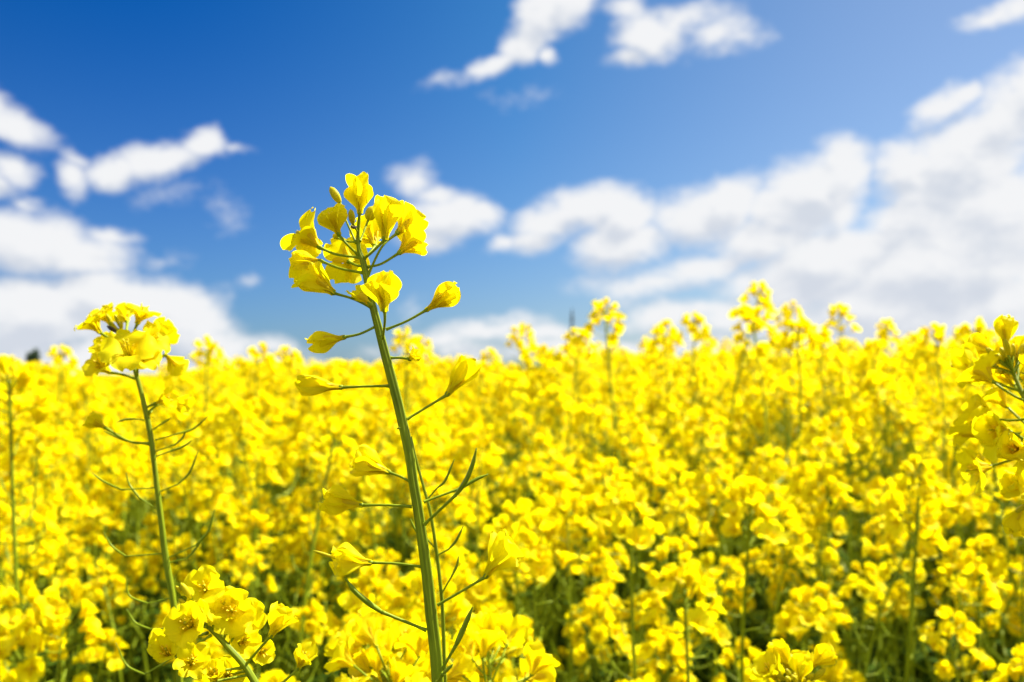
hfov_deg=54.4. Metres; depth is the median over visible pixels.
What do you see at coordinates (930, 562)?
rapeseed plant
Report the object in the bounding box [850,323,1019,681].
rapeseed plant
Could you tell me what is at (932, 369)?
rapeseed plant
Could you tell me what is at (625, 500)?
rapeseed plant
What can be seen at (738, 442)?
rapeseed plant
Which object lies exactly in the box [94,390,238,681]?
rapeseed plant
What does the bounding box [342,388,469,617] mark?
rapeseed plant
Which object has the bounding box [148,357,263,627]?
rapeseed plant
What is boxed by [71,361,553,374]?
hills
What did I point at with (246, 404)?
rapeseed plant
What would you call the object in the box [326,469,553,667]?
rapeseed plant
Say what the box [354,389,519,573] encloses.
rapeseed plant
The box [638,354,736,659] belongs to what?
rapeseed plant
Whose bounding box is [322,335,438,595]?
rapeseed plant
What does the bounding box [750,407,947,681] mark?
rapeseed plant
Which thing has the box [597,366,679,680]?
rapeseed plant
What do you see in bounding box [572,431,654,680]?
rapeseed plant
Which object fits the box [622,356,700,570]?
rapeseed plant
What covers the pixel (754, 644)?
rapeseed plant
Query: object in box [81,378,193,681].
rapeseed plant
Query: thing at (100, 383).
rapeseed plant
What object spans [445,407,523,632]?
rapeseed plant
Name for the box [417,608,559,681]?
rapeseed plant
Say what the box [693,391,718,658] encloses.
rapeseed plant
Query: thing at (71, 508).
rapeseed plant
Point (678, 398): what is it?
rapeseed plant
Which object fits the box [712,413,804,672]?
rapeseed plant
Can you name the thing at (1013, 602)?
rapeseed plant
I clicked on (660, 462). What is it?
rapeseed plant
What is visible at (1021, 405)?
rapeseed plant
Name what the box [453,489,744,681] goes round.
rapeseed plant
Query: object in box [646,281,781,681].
rapeseed plant
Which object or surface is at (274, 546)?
rapeseed plant
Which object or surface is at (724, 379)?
rapeseed plant
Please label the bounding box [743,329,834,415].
rapeseed plant
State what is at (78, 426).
rapeseed plant
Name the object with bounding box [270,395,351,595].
rapeseed plant
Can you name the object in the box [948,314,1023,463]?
rapeseed plant
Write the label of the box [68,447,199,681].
rapeseed plant
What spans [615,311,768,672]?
rapeseed plant
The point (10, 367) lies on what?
rapeseed plant
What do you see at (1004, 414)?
rapeseed plant
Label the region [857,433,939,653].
rapeseed plant
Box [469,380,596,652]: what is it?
rapeseed plant
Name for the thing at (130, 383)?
rapeseed plant
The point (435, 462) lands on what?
rapeseed plant
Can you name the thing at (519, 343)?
rapeseed plant
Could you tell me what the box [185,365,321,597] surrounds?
rapeseed plant
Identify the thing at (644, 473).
rapeseed plant
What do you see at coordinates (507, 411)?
rapeseed plant
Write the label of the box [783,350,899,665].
rapeseed plant
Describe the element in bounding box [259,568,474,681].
rapeseed plant
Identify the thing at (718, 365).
rapeseed plant
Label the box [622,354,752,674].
rapeseed plant
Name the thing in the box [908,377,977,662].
rapeseed plant
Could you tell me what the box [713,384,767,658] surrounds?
rapeseed plant
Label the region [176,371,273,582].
rapeseed plant
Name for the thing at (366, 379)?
rapeseed plant
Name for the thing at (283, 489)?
rapeseed plant
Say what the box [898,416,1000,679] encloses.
rapeseed plant
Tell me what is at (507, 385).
rapeseed plant
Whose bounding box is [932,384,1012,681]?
rapeseed plant
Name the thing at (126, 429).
rapeseed plant
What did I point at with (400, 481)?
rapeseed plant
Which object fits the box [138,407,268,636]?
rapeseed plant
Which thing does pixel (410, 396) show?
rapeseed plant
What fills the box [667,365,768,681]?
rapeseed plant
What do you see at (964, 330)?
rapeseed plant
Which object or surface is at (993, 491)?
rapeseed plant
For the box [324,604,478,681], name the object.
rapeseed plant
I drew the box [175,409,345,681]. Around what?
rapeseed plant
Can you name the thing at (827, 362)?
rapeseed plant
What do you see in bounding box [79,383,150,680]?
rapeseed plant
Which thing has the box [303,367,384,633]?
rapeseed plant
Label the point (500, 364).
rapeseed plant
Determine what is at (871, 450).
rapeseed plant
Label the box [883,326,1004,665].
rapeseed plant
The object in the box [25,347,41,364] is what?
tree
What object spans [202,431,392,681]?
rapeseed plant
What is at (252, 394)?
rapeseed plant
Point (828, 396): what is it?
rapeseed plant
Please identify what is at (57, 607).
rapeseed plant
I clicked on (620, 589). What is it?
rapeseed plant
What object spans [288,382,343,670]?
rapeseed plant
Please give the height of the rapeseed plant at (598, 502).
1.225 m
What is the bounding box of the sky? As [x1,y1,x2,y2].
[0,0,1023,372]
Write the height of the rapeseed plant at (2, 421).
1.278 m
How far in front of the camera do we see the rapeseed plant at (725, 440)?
1.62 m
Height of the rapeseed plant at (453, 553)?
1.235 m
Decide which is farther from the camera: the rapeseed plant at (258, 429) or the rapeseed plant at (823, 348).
the rapeseed plant at (823, 348)
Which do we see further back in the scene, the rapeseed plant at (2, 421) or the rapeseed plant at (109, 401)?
the rapeseed plant at (109, 401)
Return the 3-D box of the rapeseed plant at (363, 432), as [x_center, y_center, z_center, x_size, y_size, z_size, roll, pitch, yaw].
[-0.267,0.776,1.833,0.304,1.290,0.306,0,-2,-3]
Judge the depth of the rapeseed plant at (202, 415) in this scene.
1.82 m
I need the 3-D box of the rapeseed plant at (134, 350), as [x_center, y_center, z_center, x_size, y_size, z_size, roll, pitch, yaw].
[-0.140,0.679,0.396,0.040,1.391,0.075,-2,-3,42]
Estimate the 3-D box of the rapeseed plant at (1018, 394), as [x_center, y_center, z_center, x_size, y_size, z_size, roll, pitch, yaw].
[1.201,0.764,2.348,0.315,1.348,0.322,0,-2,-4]
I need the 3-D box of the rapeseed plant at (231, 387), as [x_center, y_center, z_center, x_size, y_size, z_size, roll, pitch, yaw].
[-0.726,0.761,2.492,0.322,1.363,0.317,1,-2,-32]
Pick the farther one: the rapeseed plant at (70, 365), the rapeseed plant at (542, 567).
the rapeseed plant at (70, 365)
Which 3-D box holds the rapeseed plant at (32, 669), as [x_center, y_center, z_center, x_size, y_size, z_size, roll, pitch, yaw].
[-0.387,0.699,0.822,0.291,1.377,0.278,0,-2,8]
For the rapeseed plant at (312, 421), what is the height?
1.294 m
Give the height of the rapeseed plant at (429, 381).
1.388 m
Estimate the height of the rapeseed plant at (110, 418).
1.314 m
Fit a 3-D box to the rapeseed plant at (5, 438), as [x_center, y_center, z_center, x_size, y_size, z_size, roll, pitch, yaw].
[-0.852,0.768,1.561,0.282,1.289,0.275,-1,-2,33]
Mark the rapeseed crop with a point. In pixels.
(996, 564)
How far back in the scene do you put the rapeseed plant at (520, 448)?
2.29 m
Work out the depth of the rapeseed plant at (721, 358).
2.92 m
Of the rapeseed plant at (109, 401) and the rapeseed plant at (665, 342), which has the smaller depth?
the rapeseed plant at (665, 342)
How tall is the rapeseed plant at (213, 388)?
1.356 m
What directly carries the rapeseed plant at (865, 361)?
on the ground
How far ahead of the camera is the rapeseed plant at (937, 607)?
2.52 m
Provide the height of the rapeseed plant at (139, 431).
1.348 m
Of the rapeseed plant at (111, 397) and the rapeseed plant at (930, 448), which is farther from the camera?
the rapeseed plant at (111, 397)
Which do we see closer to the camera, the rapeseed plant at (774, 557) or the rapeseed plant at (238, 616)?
the rapeseed plant at (238, 616)
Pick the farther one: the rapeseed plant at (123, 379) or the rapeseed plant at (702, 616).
the rapeseed plant at (123, 379)
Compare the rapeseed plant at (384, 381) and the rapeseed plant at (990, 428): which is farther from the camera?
the rapeseed plant at (384, 381)
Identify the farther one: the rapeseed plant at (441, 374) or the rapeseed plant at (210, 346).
the rapeseed plant at (441, 374)
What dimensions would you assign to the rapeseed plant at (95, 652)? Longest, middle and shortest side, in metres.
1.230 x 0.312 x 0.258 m
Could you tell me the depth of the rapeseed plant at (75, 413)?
2.87 m
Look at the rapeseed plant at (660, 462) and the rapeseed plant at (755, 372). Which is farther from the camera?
the rapeseed plant at (755, 372)
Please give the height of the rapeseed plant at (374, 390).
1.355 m
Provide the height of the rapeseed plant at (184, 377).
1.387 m
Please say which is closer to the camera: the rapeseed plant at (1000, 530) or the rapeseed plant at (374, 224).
the rapeseed plant at (374, 224)
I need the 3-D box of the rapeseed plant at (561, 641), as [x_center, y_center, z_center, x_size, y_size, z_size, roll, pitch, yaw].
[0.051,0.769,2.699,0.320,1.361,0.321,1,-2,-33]
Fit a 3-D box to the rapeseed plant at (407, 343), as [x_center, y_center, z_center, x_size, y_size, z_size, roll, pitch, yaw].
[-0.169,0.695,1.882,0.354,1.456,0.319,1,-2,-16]
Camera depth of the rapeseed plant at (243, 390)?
2.57 m
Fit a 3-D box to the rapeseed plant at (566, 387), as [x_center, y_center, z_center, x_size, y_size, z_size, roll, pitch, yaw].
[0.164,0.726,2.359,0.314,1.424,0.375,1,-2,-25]
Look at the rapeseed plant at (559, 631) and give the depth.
2.77 m
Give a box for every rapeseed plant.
[0,354,61,668]
[0,355,70,681]
[0,373,72,596]
[0,391,81,664]
[0,398,65,607]
[0,419,41,659]
[0,419,47,674]
[0,423,93,681]
[0,445,50,609]
[0,457,80,671]
[0,481,143,681]
[0,502,128,681]
[0,579,251,681]
[1,344,105,664]
[1,426,115,676]
[2,427,97,681]
[4,395,110,680]
[5,379,69,680]
[9,437,117,681]
[14,388,148,665]
[14,578,105,681]
[15,402,193,681]
[17,378,169,679]
[22,388,106,660]
[29,376,59,655]
[33,406,176,681]
[34,402,126,681]
[58,385,224,681]
[58,414,79,675]
[60,382,133,675]
[61,374,118,676]
[63,380,142,672]
[64,374,117,675]
[67,423,171,681]
[68,429,126,673]
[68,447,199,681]
[68,454,238,681]
[71,407,249,681]
[73,445,199,681]
[74,302,214,681]
[74,381,142,671]
[74,383,149,675]
[77,385,151,670]
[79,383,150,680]
[79,510,332,681]
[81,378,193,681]
[81,420,200,680]
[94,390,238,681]
[101,483,353,676]
[106,375,183,681]
[110,394,207,663]
[122,405,340,670]
[125,335,247,678]
[137,370,250,609]
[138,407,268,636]
[143,376,279,654]
[145,342,361,679]
[147,564,317,681]
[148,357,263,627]
[152,374,259,571]
[152,399,399,671]
[152,410,248,648]
[161,429,336,672]
[163,415,418,681]
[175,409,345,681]
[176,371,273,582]
[179,373,273,634]
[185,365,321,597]
[198,346,361,681]
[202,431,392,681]
[203,425,329,665]
[204,449,327,681]
[208,360,301,592]
[213,363,393,646]
[214,406,297,594]
[224,445,352,664]
[225,377,287,677]
[227,443,321,650]
[228,446,388,681]
[231,359,362,681]
[234,387,323,591]
[235,438,328,669]
[247,356,323,674]
[259,409,398,661]
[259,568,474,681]
[269,368,394,661]
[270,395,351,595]
[280,171,523,681]
[280,394,321,638]
[284,359,426,602]
[284,405,379,661]
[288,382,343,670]
[294,390,401,648]
[299,397,468,678]
[302,389,406,668]
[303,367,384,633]
[304,376,452,571]
[309,413,432,677]
[310,368,469,577]
[314,372,394,587]
[321,375,391,670]
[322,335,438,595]
[324,558,425,680]
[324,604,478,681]
[326,435,487,618]
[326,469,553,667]
[331,389,408,577]
[339,398,507,622]
[339,412,482,593]
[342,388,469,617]
[342,416,498,626]
[343,428,459,570]
[349,422,620,668]
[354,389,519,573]
[357,362,393,551]
[367,326,450,617]
[370,381,450,628]
[377,375,560,583]
[380,503,407,578]
[383,376,455,581]
[390,363,456,568]
[393,354,471,539]
[393,365,476,526]
[402,531,545,680]
[409,359,489,520]
[410,367,594,668]
[410,436,463,681]
[410,441,612,681]
[413,471,624,681]
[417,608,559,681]
[432,404,499,549]
[435,322,535,586]
[439,361,556,659]
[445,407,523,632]
[446,457,702,681]
[452,554,692,681]
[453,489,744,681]
[461,362,565,593]
[461,392,494,593]
[465,347,563,634]
[467,379,504,568]
[468,418,565,618]
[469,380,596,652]
[470,358,568,614]
[471,370,547,615]
[476,396,608,681]
[483,372,593,653]
[487,399,577,615]
[489,387,628,677]
[489,389,573,635]
[494,507,578,680]
[495,384,665,681]
[497,492,672,681]
[503,374,565,644]
[510,451,705,679]
[511,347,647,609]
[518,327,670,681]
[519,349,619,625]
[520,412,730,681]
[532,380,612,642]
[540,446,764,680]
[543,416,645,679]
[556,403,628,666]
[556,434,644,666]
[562,343,665,636]
[562,411,669,681]
[569,298,729,674]
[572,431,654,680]
[576,361,685,672]
[579,372,725,674]
[581,378,695,680]
[581,435,719,679]
[585,319,759,681]
[585,482,696,681]
[589,348,700,656]
[593,387,722,681]
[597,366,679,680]
[601,373,677,591]
[608,360,762,681]
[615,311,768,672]
[616,476,790,681]
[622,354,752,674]
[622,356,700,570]
[628,345,723,570]
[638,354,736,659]
[638,560,731,681]
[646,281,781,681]
[647,437,836,680]
[651,407,854,681]
[655,464,813,681]
[656,380,755,671]
[663,371,771,681]
[664,405,765,665]
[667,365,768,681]
[669,400,780,640]
[670,305,826,681]
[671,442,812,673]
[677,365,798,669]
[677,457,782,681]
[689,373,772,670]
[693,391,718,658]
[699,350,757,612]
[701,399,763,665]
[710,370,821,645]
[711,300,831,638]
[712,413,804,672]
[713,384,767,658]
[723,371,871,671]
[724,449,886,673]
[728,324,913,668]
[730,398,774,647]
[734,303,923,672]
[735,374,832,650]
[736,461,950,681]
[742,355,827,649]
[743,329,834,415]
[745,348,843,517]
[748,381,889,675]
[749,638,837,681]
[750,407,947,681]
[751,425,854,644]
[755,495,1000,681]
[760,381,841,568]
[766,350,867,612]
[766,476,979,681]
[767,365,870,670]
[771,415,877,657]
[775,410,893,672]
[779,369,903,643]
[782,366,883,650]
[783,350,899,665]
[785,343,857,669]
[790,454,995,681]
[791,423,943,681]
[797,386,977,669]
[799,388,872,669]
[804,374,882,582]
[817,387,910,665]
[817,411,952,681]
[826,375,921,666]
[833,404,952,675]
[837,332,957,667]
[839,445,935,651]
[841,419,959,681]
[847,413,955,681]
[849,318,940,659]
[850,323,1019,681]
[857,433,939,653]
[864,488,1020,681]
[868,400,955,681]
[872,446,935,658]
[877,351,959,679]
[878,355,979,655]
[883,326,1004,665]
[890,367,960,676]
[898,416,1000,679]
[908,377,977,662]
[910,333,1023,673]
[911,402,1016,670]
[913,329,1008,625]
[913,383,1008,655]
[916,380,1021,672]
[918,379,991,676]
[926,317,1021,671]
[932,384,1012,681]
[935,409,1022,639]
[937,403,1023,681]
[941,448,1023,680]
[946,484,1010,681]
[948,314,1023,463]
[951,389,1021,555]
[955,380,1023,537]
[955,386,1019,653]
[962,478,1021,571]
[975,380,1023,650]
[975,402,1023,647]
[975,468,1017,651]
[982,525,1021,615]
[993,465,1022,603]
[1009,582,1020,642]
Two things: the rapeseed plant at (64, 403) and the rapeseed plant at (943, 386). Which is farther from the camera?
the rapeseed plant at (943, 386)
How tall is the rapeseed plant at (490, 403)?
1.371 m
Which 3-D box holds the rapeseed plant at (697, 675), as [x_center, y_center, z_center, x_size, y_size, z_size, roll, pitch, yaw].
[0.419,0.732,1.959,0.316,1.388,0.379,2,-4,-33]
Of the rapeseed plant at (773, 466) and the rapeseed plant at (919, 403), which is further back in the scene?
the rapeseed plant at (919, 403)
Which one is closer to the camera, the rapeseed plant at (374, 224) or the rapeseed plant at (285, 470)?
the rapeseed plant at (374, 224)
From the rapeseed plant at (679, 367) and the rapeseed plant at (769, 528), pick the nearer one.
the rapeseed plant at (769, 528)
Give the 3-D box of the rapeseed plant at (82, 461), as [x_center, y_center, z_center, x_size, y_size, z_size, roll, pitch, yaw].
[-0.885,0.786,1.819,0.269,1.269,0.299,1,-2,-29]
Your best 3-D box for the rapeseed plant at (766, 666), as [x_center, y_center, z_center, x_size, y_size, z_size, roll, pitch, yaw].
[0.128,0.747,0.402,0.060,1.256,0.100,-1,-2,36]
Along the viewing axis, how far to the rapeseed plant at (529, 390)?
1.58 m
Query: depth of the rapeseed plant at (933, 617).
2.87 m
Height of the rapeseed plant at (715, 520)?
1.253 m
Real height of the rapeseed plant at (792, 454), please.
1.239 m
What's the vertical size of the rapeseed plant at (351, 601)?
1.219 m
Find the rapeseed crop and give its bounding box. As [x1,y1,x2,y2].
[0,336,1023,681]
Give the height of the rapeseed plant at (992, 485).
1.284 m
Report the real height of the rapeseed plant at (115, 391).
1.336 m
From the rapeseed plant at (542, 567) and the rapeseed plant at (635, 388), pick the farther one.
the rapeseed plant at (635, 388)
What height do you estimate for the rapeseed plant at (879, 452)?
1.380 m
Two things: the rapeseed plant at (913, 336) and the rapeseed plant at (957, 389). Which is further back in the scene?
the rapeseed plant at (913, 336)
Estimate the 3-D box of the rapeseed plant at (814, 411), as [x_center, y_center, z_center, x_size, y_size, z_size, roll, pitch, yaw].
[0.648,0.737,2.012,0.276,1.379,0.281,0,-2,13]
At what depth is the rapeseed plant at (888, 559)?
2.82 m
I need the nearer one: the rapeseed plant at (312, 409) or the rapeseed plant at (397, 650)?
the rapeseed plant at (397, 650)
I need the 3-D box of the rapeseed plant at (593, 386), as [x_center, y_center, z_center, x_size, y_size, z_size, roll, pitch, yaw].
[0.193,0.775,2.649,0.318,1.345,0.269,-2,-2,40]
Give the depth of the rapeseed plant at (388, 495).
2.74 m
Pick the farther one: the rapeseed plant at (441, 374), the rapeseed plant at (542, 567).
the rapeseed plant at (441, 374)
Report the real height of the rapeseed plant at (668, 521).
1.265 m
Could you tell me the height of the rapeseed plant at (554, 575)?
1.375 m
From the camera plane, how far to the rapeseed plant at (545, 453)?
1.54 m
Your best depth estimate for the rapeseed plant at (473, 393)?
2.38 m
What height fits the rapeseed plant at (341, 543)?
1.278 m
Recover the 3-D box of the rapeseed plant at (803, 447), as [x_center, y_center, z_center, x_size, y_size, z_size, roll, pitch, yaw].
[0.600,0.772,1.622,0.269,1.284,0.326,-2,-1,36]
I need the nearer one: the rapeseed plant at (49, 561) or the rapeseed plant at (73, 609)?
the rapeseed plant at (49, 561)
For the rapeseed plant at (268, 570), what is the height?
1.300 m
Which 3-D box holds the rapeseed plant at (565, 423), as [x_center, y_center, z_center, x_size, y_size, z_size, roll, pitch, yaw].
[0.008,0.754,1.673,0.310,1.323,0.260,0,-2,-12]
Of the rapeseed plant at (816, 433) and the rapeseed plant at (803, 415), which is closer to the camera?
the rapeseed plant at (803, 415)
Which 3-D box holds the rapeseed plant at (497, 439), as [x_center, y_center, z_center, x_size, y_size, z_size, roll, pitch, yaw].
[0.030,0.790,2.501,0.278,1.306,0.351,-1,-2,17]
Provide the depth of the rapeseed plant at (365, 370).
2.76 m
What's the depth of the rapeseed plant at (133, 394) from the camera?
1.89 m
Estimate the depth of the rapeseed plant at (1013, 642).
1.67 m
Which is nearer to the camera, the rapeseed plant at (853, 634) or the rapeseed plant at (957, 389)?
the rapeseed plant at (957, 389)
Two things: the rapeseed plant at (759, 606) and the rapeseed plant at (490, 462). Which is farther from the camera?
the rapeseed plant at (759, 606)
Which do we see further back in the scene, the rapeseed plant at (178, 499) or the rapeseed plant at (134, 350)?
the rapeseed plant at (178, 499)
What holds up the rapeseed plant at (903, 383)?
on the ground
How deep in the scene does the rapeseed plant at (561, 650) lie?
1.41 m
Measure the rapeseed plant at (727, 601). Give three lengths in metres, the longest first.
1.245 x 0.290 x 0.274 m
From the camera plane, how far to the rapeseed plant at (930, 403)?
2.10 m
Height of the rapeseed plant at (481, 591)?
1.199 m
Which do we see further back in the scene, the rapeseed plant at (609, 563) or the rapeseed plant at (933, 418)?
the rapeseed plant at (933, 418)
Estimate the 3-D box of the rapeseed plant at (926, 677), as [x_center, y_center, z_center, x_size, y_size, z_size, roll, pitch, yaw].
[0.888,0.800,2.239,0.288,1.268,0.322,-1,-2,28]
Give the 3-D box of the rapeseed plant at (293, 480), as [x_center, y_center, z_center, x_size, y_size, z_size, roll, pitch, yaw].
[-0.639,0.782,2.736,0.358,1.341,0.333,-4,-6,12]
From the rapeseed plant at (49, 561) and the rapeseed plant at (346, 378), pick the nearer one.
the rapeseed plant at (49, 561)
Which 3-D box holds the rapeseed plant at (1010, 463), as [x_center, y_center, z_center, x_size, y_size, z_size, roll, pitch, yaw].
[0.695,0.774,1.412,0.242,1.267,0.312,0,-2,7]
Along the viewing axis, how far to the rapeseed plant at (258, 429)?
1.28 m
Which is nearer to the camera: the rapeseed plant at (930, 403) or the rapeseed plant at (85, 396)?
the rapeseed plant at (85, 396)
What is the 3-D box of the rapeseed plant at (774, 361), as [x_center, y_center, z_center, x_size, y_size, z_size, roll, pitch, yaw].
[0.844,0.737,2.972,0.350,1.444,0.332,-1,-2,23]
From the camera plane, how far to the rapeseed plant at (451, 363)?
2.73 m
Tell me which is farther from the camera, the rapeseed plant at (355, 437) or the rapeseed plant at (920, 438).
the rapeseed plant at (355, 437)
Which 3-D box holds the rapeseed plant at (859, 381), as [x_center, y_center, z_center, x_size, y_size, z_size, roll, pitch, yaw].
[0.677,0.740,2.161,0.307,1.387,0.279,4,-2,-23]
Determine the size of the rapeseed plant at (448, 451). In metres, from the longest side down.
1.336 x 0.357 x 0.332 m
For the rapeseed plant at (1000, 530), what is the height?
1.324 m
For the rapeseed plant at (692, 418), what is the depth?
1.23 m
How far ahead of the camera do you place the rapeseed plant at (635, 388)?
2.12 m
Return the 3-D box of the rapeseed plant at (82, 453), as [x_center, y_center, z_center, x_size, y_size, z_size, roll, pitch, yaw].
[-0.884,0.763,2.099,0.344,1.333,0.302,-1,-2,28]
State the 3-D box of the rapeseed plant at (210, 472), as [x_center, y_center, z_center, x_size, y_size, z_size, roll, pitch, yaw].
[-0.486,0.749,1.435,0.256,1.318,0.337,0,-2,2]
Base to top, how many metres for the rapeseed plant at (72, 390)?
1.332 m
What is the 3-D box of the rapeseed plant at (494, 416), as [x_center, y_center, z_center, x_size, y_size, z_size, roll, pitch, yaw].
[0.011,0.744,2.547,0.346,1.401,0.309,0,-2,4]
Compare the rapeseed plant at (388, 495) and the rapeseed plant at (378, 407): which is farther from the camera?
the rapeseed plant at (388, 495)
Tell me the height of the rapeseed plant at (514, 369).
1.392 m
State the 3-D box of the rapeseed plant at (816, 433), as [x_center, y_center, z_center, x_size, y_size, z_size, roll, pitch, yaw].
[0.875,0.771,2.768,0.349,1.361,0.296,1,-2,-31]
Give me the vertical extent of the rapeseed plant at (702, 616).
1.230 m
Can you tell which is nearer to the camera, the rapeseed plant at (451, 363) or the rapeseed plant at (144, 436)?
the rapeseed plant at (144, 436)
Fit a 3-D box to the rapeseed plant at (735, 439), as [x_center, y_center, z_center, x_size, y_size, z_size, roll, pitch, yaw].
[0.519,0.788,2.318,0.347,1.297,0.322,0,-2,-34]
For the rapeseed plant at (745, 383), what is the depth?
2.24 m
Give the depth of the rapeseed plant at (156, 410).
2.58 m
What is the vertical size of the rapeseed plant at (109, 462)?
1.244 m
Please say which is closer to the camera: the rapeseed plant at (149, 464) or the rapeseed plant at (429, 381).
the rapeseed plant at (149, 464)
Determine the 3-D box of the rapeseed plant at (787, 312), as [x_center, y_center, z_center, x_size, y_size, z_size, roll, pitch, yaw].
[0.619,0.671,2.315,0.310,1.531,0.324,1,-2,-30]
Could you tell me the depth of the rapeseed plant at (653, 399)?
1.77 m
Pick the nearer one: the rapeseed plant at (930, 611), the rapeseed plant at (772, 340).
the rapeseed plant at (930, 611)
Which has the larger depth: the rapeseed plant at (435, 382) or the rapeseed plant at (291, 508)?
the rapeseed plant at (435, 382)
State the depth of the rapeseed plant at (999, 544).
2.17 m
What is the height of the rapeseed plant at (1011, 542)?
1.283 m
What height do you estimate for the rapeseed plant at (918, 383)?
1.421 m
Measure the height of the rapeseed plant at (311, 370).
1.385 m
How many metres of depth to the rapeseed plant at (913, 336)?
2.58 m
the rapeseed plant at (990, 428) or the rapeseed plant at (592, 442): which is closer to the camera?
the rapeseed plant at (990, 428)
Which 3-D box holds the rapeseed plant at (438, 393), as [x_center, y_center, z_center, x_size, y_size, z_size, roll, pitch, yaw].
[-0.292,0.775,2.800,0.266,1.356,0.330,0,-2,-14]
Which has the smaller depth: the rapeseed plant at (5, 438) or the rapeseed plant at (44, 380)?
the rapeseed plant at (5, 438)
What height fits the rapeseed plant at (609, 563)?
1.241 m
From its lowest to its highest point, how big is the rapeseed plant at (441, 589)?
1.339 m
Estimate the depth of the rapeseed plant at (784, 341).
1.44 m
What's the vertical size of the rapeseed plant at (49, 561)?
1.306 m
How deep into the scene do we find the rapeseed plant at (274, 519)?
1.82 m
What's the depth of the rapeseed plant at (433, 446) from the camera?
1.30 m
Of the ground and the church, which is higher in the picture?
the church
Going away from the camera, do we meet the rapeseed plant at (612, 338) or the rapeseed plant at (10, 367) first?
the rapeseed plant at (612, 338)
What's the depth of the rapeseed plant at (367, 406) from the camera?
2.30 m
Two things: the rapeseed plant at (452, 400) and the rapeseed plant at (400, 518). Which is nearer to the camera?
the rapeseed plant at (452, 400)
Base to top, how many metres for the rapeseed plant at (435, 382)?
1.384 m
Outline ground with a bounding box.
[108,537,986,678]
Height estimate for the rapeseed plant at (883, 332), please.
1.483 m
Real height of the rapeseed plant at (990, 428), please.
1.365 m
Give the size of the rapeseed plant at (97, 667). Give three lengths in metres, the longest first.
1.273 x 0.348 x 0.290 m
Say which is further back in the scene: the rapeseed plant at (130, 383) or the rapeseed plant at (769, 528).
the rapeseed plant at (130, 383)
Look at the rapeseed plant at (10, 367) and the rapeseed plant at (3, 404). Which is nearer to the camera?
the rapeseed plant at (3, 404)
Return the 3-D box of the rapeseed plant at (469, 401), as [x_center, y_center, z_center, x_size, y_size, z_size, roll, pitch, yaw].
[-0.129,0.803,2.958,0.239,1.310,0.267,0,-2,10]
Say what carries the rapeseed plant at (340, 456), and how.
on the ground
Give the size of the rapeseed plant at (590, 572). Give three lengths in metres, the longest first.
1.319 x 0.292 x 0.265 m
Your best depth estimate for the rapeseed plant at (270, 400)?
1.49 m
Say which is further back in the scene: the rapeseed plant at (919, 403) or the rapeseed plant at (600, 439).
the rapeseed plant at (919, 403)
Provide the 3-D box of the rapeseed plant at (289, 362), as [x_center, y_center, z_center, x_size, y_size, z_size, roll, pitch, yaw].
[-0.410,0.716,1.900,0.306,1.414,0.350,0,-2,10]
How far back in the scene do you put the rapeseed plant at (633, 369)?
2.43 m
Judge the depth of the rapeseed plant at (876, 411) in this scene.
1.60 m
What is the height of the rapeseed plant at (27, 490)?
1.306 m
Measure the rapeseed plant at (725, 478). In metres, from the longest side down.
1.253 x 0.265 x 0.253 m
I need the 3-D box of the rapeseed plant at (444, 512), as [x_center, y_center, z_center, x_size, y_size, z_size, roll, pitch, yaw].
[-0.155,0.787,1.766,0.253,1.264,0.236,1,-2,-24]
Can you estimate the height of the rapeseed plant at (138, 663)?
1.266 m
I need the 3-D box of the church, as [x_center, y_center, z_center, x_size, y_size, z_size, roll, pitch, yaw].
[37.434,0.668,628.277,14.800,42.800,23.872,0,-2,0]
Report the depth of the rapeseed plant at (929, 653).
2.25 m
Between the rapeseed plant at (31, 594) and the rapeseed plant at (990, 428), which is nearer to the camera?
the rapeseed plant at (990, 428)
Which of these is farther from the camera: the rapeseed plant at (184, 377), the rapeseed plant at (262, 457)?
the rapeseed plant at (184, 377)
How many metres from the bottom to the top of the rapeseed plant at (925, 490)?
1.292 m
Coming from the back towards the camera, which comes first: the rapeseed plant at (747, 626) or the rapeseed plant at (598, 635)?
the rapeseed plant at (747, 626)
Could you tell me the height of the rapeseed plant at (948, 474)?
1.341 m
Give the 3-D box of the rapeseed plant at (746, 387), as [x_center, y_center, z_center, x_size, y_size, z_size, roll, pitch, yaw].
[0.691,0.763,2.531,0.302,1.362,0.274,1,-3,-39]
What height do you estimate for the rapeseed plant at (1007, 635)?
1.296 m
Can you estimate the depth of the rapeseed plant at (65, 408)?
2.46 m
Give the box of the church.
[567,309,573,348]
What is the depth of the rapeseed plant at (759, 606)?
2.01 m
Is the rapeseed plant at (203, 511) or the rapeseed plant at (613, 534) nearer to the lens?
the rapeseed plant at (203, 511)
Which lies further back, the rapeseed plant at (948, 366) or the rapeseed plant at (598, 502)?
the rapeseed plant at (948, 366)
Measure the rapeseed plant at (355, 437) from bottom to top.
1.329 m
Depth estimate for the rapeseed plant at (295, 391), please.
2.70 m
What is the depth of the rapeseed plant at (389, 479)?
1.80 m
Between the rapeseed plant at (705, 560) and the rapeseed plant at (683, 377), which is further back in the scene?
the rapeseed plant at (683, 377)
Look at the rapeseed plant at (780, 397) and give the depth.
1.53 m
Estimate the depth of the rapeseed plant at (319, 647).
2.03 m
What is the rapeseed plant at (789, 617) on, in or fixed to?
on the ground
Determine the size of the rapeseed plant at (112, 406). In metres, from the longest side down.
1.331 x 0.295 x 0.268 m

